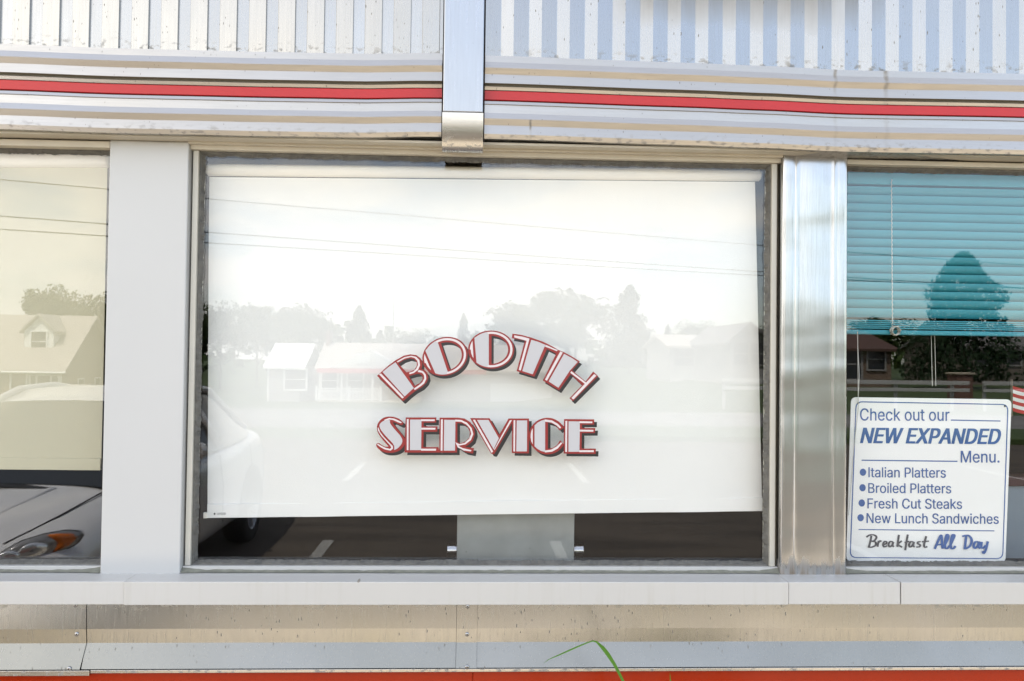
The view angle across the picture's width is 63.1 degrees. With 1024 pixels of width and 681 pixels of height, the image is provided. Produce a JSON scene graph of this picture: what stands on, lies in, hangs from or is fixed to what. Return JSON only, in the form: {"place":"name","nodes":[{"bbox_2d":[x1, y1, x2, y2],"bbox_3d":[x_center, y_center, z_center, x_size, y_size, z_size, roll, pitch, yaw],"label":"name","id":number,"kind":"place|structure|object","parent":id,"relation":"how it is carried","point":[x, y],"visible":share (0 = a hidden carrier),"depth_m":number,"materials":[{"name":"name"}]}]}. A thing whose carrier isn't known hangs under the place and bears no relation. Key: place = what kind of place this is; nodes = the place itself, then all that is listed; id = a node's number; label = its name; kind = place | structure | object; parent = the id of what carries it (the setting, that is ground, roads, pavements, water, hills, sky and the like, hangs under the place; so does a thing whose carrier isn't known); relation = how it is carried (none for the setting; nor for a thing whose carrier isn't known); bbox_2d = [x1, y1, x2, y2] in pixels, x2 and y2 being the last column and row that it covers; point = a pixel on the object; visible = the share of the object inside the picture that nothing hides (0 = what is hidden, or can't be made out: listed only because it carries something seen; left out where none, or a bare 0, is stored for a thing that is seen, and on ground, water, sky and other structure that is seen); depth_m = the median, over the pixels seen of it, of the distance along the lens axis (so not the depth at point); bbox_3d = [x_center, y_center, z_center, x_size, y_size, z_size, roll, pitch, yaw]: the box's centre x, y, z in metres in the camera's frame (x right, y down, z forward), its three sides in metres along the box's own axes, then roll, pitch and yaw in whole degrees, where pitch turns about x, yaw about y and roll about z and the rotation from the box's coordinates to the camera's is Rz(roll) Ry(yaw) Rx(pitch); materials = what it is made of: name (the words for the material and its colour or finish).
{"place":"outdoors","nodes":[
{"label":"outdoors","id":0,"kind":"place"},
{"bbox_2d":[0,0,1023,680],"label":"diner","id":1,"kind":"structure","parent":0,"point":[128,562],"depth_m":2.05,"materials":[{"name":"metal"}]},
{"bbox_2d":[0,153,109,469],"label":"roller shade","id":2,"kind":"object","parent":1,"relation":"attached to","point":[53,210],"visible":0.98,"depth_m":2.12,"materials":[{"name":"beige fabric"}]},
{"bbox_2d":[0,139,109,569],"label":"window","id":3,"kind":"structure","parent":1,"relation":"in","point":[7,146],"depth_m":2.04,"materials":[{"name":"white metal"}]},
{"bbox_2d":[182,141,782,570],"bbox_3d":[-0.062,0.043,2.109,1.486,1.071,0.080,1,-1,-2],"label":"window","id":4,"kind":"structure","parent":1,"relation":"in","point":[525,435],"depth_m":2.11,"materials":[{"name":"white metal"}]},
{"bbox_2d":[203,164,762,517],"bbox_3d":[-0.064,0.000,2.165,1.454,0.924,0.031,1,-1,-2],"label":"roller shade","id":5,"kind":"object","parent":1,"relation":"attached to","point":[330,300],"visible":0.94,"depth_m":2.16,"materials":[{"name":"white fabric"}]},
{"bbox_2d":[447,513,583,560],"bbox_3d":[-0.015,0.583,2.745,0.361,0.770,1.130,1,-1,-2],"label":"booth divider","id":6,"kind":"object","parent":1,"relation":"attached to","point":[521,537],"visible":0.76,"depth_m":2.19,"materials":[{"name":"grey laminate"}]},
{"bbox_2d":[846,332,1010,561],"bbox_3d":[1.096,0.281,2.185,0.443,0.602,0.010,1,-1,-2],"label":"menu sign","id":7,"kind":"object","parent":1,"relation":"hanging from","point":[928,479],"visible":1,"depth_m":2.19,"materials":[{"name":"white plastic"}]},
{"bbox_2d":[846,159,1023,570],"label":"window","id":8,"kind":"structure","parent":1,"relation":"in","point":[854,165],"depth_m":2.15,"materials":[{"name":"white metal"}]},
{"bbox_2d":[847,172,1023,385],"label":"venetian blind","id":9,"kind":"object","parent":1,"relation":"attached to","point":[949,246],"visible":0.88,"depth_m":2.22,"materials":[{"name":"teal plastic"}]},
{"bbox_2d":[1006,473,1023,557],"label":"partition","id":10,"kind":"object","parent":1,"relation":"on","point":[1015,532],"depth_m":2.68,"materials":[{"name":"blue laminate"}]},
{"bbox_2d":[1010,379,1023,415],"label":"flag","id":11,"kind":"object","parent":1,"relation":"attached to","point":[1017,398],"visible":0.96,"depth_m":2.49,"materials":[{"name":"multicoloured fabric"}]},
{"bbox_2d":[544,640,623,680],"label":"tall weed","id":12,"kind":"object","parent":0,"point":[607,653],"visible":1,"depth_m":1.82,"materials":[{"name":"green plant"}]}
]}

